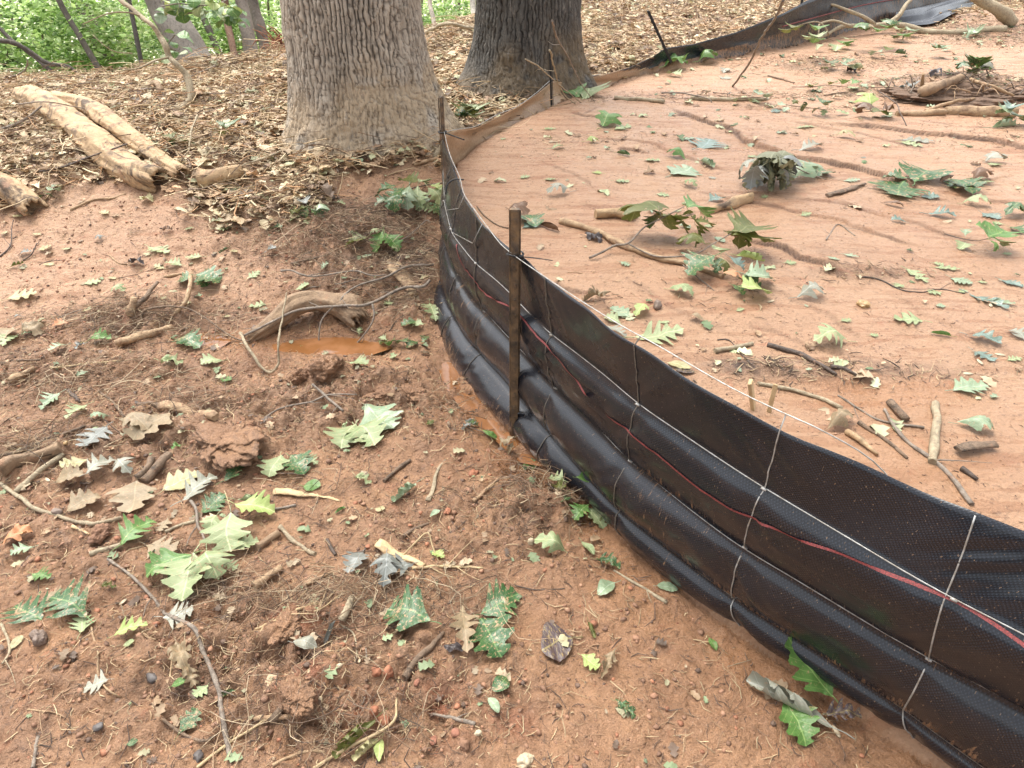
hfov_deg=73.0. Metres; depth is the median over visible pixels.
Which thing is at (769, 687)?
leaf
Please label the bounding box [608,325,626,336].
leaf
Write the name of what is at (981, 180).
leaf
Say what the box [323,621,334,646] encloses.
leaf
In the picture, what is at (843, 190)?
stick
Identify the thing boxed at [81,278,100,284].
leaf
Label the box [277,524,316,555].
stick
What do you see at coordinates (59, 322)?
leaf
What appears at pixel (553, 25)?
twig
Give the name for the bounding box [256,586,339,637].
straw
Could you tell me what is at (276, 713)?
stick
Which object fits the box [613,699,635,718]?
leaf
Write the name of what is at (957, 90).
pile
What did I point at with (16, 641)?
leaf
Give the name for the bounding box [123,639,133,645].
leaf
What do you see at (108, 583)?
leaf
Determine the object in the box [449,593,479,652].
leaf
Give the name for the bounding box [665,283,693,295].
leaf
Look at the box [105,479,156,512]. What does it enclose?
leaf
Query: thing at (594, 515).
leafy sprig
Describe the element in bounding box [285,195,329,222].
leafy sprig
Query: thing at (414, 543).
straw
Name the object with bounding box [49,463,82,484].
leaf
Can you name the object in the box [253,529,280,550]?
stick
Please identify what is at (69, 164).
stick
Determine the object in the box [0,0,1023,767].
ground
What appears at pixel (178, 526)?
stick
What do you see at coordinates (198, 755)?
stone
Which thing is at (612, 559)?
leaf
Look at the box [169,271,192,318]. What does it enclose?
branch
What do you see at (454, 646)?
leaf
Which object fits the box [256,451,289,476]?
leaf
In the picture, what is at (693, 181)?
leaf
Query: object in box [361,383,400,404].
clod
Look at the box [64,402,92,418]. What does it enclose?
leaf
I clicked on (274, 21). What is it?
forest sapling
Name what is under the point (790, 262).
leaf
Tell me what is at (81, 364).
stick
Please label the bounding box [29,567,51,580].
leaf
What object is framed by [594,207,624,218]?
log
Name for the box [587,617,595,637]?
leaf
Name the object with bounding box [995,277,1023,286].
leaf
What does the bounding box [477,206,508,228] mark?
twig
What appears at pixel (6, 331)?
leaf
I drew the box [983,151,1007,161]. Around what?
leaf
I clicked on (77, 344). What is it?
leaf
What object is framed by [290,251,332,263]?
twig
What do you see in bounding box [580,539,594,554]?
leaf
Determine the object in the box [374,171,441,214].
leafy sprig
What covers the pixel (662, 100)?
branch
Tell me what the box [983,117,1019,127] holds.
leaf
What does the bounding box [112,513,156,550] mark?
leaf
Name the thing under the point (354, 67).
oak tree
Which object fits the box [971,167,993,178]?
leaf
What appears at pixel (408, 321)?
leaf
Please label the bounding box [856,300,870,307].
wood chip
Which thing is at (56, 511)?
stone
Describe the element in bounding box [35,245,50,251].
leaf
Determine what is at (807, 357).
stick
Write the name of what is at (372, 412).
leaf
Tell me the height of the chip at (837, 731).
0.004 m
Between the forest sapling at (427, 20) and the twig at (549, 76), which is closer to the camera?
the twig at (549, 76)
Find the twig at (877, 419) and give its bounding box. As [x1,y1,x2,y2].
[837,395,924,428]
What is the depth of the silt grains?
2.68 m
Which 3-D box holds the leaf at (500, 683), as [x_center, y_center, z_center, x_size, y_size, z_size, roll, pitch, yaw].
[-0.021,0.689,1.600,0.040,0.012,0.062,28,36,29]
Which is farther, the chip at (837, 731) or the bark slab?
the bark slab
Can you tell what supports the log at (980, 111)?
on the ground
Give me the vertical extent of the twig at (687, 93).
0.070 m
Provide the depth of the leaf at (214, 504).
2.10 m
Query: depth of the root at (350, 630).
1.70 m
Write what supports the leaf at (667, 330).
on the ground
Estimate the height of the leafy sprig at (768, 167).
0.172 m
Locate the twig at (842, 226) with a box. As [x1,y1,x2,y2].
[824,224,872,240]
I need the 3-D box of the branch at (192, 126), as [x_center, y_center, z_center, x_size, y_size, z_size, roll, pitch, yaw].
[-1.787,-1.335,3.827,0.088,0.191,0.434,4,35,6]
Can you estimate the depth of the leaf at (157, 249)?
3.35 m
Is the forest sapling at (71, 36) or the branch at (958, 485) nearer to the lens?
the branch at (958, 485)
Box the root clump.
[251,24,284,50]
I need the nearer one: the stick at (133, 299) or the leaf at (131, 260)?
the stick at (133, 299)
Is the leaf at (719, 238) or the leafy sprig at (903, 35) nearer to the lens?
the leaf at (719, 238)
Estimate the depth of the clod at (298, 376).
2.63 m
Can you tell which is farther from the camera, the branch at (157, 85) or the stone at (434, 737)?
the branch at (157, 85)
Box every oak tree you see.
[279,0,465,161]
[453,0,596,102]
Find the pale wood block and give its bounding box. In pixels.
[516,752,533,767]
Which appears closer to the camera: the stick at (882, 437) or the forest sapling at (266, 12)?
the stick at (882, 437)
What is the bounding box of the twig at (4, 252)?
[0,220,13,256]
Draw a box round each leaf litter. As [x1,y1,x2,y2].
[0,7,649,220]
[0,10,643,232]
[432,0,1023,110]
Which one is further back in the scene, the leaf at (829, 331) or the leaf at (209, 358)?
the leaf at (209, 358)
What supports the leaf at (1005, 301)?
on the ground
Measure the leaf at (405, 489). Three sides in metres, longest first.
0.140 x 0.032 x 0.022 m
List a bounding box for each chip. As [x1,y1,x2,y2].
[71,524,89,534]
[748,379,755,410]
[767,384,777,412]
[832,725,840,737]
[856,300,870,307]
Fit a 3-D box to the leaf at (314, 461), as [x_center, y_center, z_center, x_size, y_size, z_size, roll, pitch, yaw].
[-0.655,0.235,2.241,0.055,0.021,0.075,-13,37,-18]
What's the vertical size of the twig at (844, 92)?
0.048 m
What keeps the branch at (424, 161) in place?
on the ground
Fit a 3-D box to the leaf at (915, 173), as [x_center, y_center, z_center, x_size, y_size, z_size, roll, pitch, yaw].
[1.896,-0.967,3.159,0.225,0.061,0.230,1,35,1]
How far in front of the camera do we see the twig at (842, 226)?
2.72 m
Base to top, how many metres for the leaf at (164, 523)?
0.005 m
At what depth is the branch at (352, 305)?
2.92 m
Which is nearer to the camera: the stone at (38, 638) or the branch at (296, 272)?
the stone at (38, 638)
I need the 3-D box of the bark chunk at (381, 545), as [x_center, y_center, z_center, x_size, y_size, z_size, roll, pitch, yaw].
[-0.308,0.476,1.928,0.168,0.029,0.037,17,38,23]
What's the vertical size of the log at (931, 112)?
0.049 m
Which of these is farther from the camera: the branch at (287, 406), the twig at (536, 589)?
the branch at (287, 406)
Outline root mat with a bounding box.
[0,183,596,767]
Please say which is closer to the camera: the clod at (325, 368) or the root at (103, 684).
the root at (103, 684)
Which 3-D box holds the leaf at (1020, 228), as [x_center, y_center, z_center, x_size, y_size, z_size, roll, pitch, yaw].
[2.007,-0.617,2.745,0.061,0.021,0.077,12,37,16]
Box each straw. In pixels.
[196,714,271,767]
[255,585,340,629]
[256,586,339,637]
[402,532,438,560]
[412,537,482,580]
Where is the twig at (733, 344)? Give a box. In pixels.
[717,338,752,361]
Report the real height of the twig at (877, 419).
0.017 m
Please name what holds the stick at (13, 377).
on the ground
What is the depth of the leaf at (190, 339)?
2.81 m
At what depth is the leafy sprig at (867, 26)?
5.95 m
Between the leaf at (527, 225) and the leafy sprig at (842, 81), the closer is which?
the leaf at (527, 225)
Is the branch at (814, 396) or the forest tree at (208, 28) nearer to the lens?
the branch at (814, 396)
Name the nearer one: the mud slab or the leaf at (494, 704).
the leaf at (494, 704)
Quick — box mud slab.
[191,410,266,471]
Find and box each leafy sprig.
[39,184,60,197]
[145,489,274,600]
[162,132,187,147]
[178,265,221,286]
[209,118,239,141]
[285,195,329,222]
[346,228,402,252]
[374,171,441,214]
[379,318,425,357]
[426,418,496,438]
[450,101,489,118]
[499,435,535,468]
[548,470,606,528]
[589,194,781,258]
[664,66,738,95]
[680,250,774,294]
[727,90,775,102]
[738,150,826,190]
[770,94,848,115]
[778,22,853,50]
[791,77,861,89]
[819,57,863,72]
[843,19,920,39]
[854,101,896,116]
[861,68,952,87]
[868,46,909,56]
[891,32,912,39]
[929,42,951,50]
[944,220,1023,251]
[955,51,996,74]
[995,100,1023,120]
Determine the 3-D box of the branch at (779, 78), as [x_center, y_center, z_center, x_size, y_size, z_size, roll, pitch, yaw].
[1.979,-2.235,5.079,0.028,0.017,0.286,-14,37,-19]
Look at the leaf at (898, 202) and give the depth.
2.94 m
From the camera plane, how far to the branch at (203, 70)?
5.18 m
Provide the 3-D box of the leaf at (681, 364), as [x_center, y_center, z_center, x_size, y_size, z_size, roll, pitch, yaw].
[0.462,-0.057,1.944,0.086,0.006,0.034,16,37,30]
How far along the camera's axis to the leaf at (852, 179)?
3.21 m
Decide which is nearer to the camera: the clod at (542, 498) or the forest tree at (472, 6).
the clod at (542, 498)
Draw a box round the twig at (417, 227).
[403,213,430,239]
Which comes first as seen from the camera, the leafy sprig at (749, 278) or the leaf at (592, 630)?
the leaf at (592, 630)
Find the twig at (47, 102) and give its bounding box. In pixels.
[18,101,84,108]
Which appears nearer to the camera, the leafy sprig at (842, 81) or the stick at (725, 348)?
the stick at (725, 348)
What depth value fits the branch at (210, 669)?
1.66 m
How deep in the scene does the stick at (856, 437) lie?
1.68 m
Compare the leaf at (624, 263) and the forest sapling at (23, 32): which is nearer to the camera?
the leaf at (624, 263)
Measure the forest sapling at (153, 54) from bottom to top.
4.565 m
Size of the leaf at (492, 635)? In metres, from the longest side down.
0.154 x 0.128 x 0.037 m
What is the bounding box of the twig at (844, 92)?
[823,88,867,95]
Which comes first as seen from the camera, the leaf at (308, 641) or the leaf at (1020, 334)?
the leaf at (308, 641)
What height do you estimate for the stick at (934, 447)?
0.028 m
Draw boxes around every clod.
[87,523,113,544]
[267,606,305,645]
[277,673,316,718]
[285,367,310,384]
[306,354,343,382]
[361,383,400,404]
[368,705,378,715]
[371,665,380,676]
[377,714,390,726]
[383,665,393,679]
[399,383,425,403]
[443,507,450,514]
[459,737,469,751]
[468,469,478,476]
[525,487,555,506]
[653,300,661,309]
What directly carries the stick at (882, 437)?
on the ground
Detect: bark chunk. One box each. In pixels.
[65,389,80,402]
[374,538,425,566]
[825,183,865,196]
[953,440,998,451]
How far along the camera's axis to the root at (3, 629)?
1.68 m
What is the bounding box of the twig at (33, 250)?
[23,233,45,260]
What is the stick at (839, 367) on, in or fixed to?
on the ground
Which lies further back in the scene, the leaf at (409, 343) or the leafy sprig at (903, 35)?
the leafy sprig at (903, 35)
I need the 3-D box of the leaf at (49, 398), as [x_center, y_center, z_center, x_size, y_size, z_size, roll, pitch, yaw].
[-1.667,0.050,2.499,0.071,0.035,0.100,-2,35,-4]
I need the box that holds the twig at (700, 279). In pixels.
[683,265,713,294]
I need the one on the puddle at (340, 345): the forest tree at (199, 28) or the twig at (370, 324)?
the twig at (370, 324)
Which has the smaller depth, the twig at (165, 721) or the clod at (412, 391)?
the twig at (165, 721)
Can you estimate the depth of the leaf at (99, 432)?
2.31 m
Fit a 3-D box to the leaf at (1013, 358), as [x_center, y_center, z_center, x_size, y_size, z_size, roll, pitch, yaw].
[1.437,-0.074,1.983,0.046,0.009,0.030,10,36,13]
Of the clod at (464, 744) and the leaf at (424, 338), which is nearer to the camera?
the clod at (464, 744)
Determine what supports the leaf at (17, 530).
on the ground
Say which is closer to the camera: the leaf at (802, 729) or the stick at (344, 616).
the leaf at (802, 729)
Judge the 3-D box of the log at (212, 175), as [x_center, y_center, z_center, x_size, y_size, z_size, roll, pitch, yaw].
[-1.520,-1.083,3.631,0.236,0.125,0.108,-4,35,-6]
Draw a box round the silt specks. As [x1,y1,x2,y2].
[477,52,1023,522]
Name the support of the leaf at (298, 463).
on the ground
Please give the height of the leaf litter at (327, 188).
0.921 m
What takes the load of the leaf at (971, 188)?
on the ground
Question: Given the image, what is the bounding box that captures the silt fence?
[434,0,1023,767]
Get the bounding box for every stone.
[29,629,47,646]
[51,508,62,513]
[92,722,102,731]
[146,672,156,683]
[193,749,203,762]
[414,679,419,686]
[429,735,437,745]
[451,728,459,737]
[474,729,481,736]
[527,538,533,544]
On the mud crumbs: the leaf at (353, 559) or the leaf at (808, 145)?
the leaf at (353, 559)
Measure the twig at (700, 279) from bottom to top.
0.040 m
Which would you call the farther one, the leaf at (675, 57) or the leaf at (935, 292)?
the leaf at (675, 57)
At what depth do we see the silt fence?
1.56 m
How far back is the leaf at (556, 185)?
3.05 m
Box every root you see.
[0,622,15,684]
[26,709,64,733]
[90,626,121,697]
[339,623,380,668]
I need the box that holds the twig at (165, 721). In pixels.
[162,717,216,741]
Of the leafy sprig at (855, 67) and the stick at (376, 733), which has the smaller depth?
the stick at (376, 733)
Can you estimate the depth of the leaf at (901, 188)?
3.09 m
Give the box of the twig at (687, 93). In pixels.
[661,88,713,102]
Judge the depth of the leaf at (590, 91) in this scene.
4.62 m
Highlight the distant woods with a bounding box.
[0,1,452,67]
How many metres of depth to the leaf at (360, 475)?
2.17 m
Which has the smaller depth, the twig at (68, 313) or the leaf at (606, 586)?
the leaf at (606, 586)
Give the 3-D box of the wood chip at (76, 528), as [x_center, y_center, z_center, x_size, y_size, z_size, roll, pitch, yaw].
[-1.243,0.422,1.996,0.072,0.019,0.011,13,37,17]
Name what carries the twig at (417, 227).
on the ground
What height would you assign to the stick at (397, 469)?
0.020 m
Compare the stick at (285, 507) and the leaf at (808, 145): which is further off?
the leaf at (808, 145)
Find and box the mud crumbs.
[0,153,868,767]
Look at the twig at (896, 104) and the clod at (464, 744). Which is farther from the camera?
the twig at (896, 104)
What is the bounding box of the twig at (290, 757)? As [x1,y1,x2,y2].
[272,746,337,766]
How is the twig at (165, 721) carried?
on the ground
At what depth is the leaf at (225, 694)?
1.59 m
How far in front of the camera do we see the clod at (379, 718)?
1.52 m
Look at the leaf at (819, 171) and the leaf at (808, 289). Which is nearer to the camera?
the leaf at (808, 289)
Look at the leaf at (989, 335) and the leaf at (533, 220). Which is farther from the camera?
the leaf at (533, 220)
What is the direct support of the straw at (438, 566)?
on the ground
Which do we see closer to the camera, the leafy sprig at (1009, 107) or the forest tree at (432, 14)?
the leafy sprig at (1009, 107)
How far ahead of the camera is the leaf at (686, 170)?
3.33 m
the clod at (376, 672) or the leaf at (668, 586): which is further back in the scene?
the leaf at (668, 586)
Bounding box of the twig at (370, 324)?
[357,304,374,341]
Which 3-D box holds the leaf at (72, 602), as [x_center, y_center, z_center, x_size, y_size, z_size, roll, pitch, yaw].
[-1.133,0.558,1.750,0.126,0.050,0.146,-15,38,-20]
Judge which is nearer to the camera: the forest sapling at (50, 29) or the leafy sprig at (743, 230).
the leafy sprig at (743, 230)
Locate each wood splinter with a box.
[272,488,340,501]
[425,459,445,501]
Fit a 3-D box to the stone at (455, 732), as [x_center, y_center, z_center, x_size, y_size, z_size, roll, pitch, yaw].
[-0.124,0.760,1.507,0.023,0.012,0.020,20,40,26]
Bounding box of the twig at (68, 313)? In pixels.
[42,308,93,321]
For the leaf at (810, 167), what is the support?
on the ground
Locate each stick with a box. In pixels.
[0,105,42,129]
[0,359,41,363]
[0,425,84,458]
[6,366,35,382]
[13,453,64,492]
[29,143,127,173]
[31,735,39,767]
[49,360,119,367]
[89,542,122,556]
[97,389,124,417]
[114,324,173,346]
[125,296,136,317]
[134,100,147,112]
[134,456,154,479]
[136,281,160,308]
[137,401,157,407]
[140,451,172,483]
[163,272,184,277]
[164,519,195,532]
[251,564,283,588]
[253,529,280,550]
[253,714,292,721]
[268,704,283,724]
[275,504,295,509]
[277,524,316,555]
[305,571,333,586]
[313,676,399,767]
[325,538,336,555]
[338,595,354,621]
[382,458,411,482]
[402,631,444,679]
[403,522,428,537]
[433,713,475,725]
[471,476,501,502]
[613,570,667,603]
[713,341,753,353]
[767,342,837,375]
[830,364,856,375]
[844,429,878,455]
[857,420,908,458]
[886,399,909,421]
[928,400,940,464]
[959,466,978,480]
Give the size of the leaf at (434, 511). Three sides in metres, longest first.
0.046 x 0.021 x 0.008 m
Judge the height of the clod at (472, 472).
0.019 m
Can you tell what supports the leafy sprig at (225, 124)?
on the ground
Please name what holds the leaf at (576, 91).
on the ground
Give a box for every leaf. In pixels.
[0,288,36,300]
[0,324,19,340]
[0,331,21,345]
[0,590,47,626]
[1,523,32,544]
[5,261,23,268]
[10,542,37,554]
[10,635,22,648]
[21,321,44,335]
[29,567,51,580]
[34,572,93,622]
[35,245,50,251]
[38,389,65,408]
[42,585,63,603]
[48,342,67,349]
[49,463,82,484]
[52,317,69,326]
[59,456,89,467]
[61,488,100,514]
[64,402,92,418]
[69,612,96,638]
[74,341,86,348]
[75,421,113,445]
[76,370,87,375]
[79,453,115,476]
[80,328,110,342]
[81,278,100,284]
[83,669,107,693]
[90,412,110,418]
[99,580,115,588]
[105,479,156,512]
[109,615,147,637]
[110,283,125,290]
[111,457,132,473]
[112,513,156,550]
[119,408,173,439]
[119,412,151,429]
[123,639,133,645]
[123,738,137,745]
[124,254,143,263]
[138,192,152,201]
[139,535,178,557]
[144,244,169,252]
[154,263,165,268]
[154,353,182,364]
[154,517,171,530]
[154,600,193,628]
[156,468,196,494]
[165,257,184,265]
[167,636,191,674]
[170,470,217,506]
[171,328,202,348]
[171,441,184,448]
[171,677,185,686]
[175,707,201,738]
[182,666,199,687]
[185,253,205,258]
[192,492,225,516]
[192,683,208,696]
[200,353,222,364]
[211,223,233,230]
[216,466,243,484]
[222,689,234,696]
[247,270,260,278]
[249,300,264,307]
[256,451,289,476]
[282,450,312,474]
[289,635,316,648]
[291,282,308,290]
[299,452,318,464]
[301,479,320,490]
[323,420,366,447]
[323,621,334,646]
[331,708,387,758]
[342,415,388,446]
[342,549,368,572]
[345,354,368,364]
[351,733,382,760]
[354,472,371,483]
[359,400,402,429]
[369,547,402,586]
[374,506,384,510]
[374,736,383,760]
[376,337,389,345]
[377,553,416,575]
[383,584,441,630]
[391,478,423,501]
[401,317,415,325]
[404,338,421,346]
[420,335,430,342]
[422,298,438,320]
[429,549,444,557]
[430,509,439,516]
[439,642,462,651]
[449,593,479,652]
[468,614,514,657]
[475,578,519,616]
[485,695,499,712]
[492,674,509,691]
[505,201,529,214]
[521,212,544,226]
[521,222,540,228]
[534,531,566,552]
[541,222,558,230]
[541,622,582,661]
[546,182,571,192]
[563,82,586,98]
[579,80,611,99]
[579,653,600,669]
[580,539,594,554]
[581,136,598,141]
[581,232,602,242]
[583,285,618,300]
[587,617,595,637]
[592,551,620,568]
[595,110,621,129]
[597,579,620,594]
[601,644,619,678]
[604,310,624,325]
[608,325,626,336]
[609,123,630,129]
[610,306,633,320]
[612,150,629,154]
[612,178,629,182]
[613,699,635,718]
[619,261,630,265]
[623,320,683,344]
[633,303,652,315]
[653,581,677,591]
[659,53,687,67]
[663,360,690,368]
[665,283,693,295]
[666,147,689,160]
[666,164,701,176]
[675,367,697,372]
[682,178,697,186]
[683,210,694,214]
[688,137,725,149]
[690,312,707,321]
[695,49,717,61]
[697,157,714,166]
[707,635,717,649]
[709,193,725,200]
[713,236,724,241]
[746,671,854,739]
[779,703,819,746]
[784,260,795,264]
[785,636,837,701]
[791,281,825,298]
[792,159,822,177]
[794,137,823,150]
[806,158,835,175]
[813,323,855,346]
[819,408,854,432]
[822,698,861,720]
[831,129,854,136]
[844,177,859,181]
[854,92,878,109]
[867,178,930,197]
[882,168,909,178]
[882,200,903,206]
[891,214,905,221]
[894,310,932,324]
[897,140,922,146]
[899,160,953,185]
[900,136,932,142]
[902,266,928,281]
[919,205,956,215]
[922,192,939,198]
[927,289,941,294]
[931,330,955,336]
[934,265,959,269]
[939,177,984,187]
[940,174,953,181]
[945,376,990,393]
[946,275,972,283]
[948,415,993,430]
[949,177,986,193]
[959,194,991,203]
[960,289,1009,308]
[960,329,1001,343]
[962,23,986,38]
[969,347,996,360]
[970,178,993,181]
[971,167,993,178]
[978,210,1001,218]
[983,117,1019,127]
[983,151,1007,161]
[983,298,1015,303]
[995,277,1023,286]
[1004,201,1023,214]
[1006,225,1023,232]
[1007,355,1022,360]
[1009,327,1023,338]
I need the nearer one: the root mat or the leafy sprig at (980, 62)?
the root mat
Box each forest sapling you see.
[0,0,129,75]
[0,0,147,72]
[0,0,154,73]
[2,0,107,66]
[2,0,190,71]
[20,0,219,53]
[45,0,221,69]
[98,1,222,54]
[133,3,276,55]
[197,0,282,54]
[213,0,280,34]
[216,0,282,51]
[421,0,467,27]
[423,0,470,24]
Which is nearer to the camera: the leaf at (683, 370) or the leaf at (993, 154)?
the leaf at (683, 370)
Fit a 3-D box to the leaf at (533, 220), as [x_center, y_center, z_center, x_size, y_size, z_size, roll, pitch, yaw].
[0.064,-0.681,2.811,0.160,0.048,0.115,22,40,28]
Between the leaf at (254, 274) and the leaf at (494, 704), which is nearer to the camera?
the leaf at (494, 704)
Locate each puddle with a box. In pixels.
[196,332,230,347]
[272,337,391,354]
[439,362,541,465]
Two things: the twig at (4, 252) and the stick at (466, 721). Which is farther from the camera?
the twig at (4, 252)
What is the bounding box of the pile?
[868,66,1023,110]
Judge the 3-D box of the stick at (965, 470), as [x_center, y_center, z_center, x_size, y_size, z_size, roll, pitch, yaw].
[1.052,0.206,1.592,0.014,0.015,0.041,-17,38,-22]
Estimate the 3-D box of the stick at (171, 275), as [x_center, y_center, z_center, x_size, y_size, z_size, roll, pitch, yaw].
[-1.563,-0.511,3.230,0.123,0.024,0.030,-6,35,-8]
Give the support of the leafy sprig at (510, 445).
on the ground
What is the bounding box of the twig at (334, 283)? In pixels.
[302,276,370,290]
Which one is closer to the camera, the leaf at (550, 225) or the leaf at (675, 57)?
the leaf at (550, 225)
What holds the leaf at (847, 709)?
on the ground
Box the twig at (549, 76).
[525,58,579,101]
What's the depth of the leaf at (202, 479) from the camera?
2.14 m
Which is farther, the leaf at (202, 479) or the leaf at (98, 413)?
the leaf at (98, 413)
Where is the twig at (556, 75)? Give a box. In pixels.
[544,49,575,103]
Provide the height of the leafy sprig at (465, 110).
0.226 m
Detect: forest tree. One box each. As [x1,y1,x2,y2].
[0,0,137,74]
[0,0,160,72]
[0,0,163,75]
[24,0,241,67]
[28,0,214,71]
[121,0,281,55]
[141,0,276,52]
[143,1,269,53]
[196,0,283,51]
[221,0,236,54]
[423,0,461,15]
[423,0,469,25]
[423,0,475,20]
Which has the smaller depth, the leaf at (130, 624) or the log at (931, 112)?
the leaf at (130, 624)
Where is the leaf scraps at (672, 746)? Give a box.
[0,158,787,767]
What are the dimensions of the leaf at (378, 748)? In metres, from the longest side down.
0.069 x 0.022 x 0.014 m
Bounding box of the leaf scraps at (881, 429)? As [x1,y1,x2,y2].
[478,8,1023,436]
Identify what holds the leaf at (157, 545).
on the ground
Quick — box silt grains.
[463,75,1023,507]
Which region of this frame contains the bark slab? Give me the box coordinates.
[386,262,419,296]
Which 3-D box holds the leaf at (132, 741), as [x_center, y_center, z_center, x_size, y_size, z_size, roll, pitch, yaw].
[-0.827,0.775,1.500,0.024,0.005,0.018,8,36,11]
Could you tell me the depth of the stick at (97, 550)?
1.94 m
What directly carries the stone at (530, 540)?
on the ground
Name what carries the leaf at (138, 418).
on the ground
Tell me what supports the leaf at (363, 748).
on the ground
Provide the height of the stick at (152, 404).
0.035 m
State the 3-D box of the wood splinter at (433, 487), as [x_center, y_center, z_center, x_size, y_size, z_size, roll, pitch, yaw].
[-0.238,0.295,2.172,0.019,0.014,0.201,5,35,7]
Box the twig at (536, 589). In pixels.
[515,585,564,597]
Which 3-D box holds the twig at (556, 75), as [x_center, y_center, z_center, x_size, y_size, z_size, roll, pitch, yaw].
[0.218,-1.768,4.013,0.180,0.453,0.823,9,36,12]
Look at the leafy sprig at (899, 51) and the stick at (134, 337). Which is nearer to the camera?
the stick at (134, 337)
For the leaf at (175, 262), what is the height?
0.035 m
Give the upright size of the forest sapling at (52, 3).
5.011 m
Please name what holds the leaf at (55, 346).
on the ground
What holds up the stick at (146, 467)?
on the ground
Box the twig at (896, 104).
[877,90,906,125]
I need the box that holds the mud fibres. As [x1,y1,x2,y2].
[0,149,871,767]
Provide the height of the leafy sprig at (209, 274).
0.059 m
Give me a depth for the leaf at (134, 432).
2.31 m
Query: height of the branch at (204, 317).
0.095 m
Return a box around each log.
[0,173,48,215]
[0,442,62,476]
[11,84,190,192]
[156,400,218,420]
[196,164,244,187]
[245,290,369,342]
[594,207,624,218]
[700,192,753,214]
[895,108,947,116]
[945,105,1018,117]
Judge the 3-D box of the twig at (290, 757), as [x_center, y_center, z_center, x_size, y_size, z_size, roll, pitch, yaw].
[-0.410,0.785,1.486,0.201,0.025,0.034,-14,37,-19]
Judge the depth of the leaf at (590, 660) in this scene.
1.67 m
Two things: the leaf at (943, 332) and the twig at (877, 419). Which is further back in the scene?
the leaf at (943, 332)
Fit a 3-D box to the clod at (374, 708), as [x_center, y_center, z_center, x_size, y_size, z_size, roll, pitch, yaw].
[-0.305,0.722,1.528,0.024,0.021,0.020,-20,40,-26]
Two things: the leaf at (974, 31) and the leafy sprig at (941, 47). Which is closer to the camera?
the leafy sprig at (941, 47)
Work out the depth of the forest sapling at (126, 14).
11.65 m
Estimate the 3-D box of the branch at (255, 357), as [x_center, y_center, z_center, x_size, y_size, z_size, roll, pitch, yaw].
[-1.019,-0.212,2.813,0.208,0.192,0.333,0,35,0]
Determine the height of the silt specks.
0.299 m
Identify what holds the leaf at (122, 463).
on the ground
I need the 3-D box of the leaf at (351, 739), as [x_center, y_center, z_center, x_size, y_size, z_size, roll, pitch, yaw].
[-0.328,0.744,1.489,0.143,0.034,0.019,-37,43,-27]
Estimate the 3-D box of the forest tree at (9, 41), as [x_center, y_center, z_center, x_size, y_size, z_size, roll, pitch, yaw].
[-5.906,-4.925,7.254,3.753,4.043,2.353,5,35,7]
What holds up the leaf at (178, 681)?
on the ground
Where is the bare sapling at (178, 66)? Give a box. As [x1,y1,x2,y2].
[83,0,194,112]
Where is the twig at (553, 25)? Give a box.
[549,19,594,101]
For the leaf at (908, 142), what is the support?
on the ground
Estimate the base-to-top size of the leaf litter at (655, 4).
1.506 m
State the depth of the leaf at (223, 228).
3.42 m
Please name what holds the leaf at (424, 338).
on the ground
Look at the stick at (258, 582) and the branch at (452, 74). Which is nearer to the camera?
the stick at (258, 582)
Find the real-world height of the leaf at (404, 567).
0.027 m
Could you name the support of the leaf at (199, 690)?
on the ground
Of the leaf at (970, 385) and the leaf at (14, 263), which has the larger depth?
the leaf at (14, 263)
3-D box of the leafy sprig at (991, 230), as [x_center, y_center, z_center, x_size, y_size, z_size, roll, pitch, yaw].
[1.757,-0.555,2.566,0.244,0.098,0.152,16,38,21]
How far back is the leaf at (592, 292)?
2.24 m
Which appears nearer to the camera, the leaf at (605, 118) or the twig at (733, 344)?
the twig at (733, 344)
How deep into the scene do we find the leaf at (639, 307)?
2.17 m
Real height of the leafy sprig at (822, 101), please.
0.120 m
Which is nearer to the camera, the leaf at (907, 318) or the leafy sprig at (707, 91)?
the leaf at (907, 318)
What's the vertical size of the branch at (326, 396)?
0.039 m
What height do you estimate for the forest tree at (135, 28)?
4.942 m
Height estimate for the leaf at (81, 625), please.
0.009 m
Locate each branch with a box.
[0,482,121,525]
[12,59,31,76]
[69,193,125,210]
[107,558,236,755]
[142,80,163,98]
[142,305,249,341]
[154,0,249,27]
[155,29,193,63]
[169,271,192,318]
[173,115,197,159]
[191,65,215,76]
[239,292,286,373]
[241,143,288,166]
[243,279,430,336]
[266,393,356,416]
[280,269,384,276]
[311,383,343,412]
[318,261,433,339]
[413,156,440,165]
[425,22,473,34]
[432,141,441,156]
[446,69,460,85]
[559,218,723,278]
[614,94,673,103]
[690,90,767,100]
[732,0,784,86]
[757,381,842,408]
[767,75,794,82]
[797,0,1018,38]
[857,275,964,293]
[883,408,988,505]
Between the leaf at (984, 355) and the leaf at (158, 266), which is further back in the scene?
the leaf at (158, 266)
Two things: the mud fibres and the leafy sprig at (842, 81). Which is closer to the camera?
the mud fibres
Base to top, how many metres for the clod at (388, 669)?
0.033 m

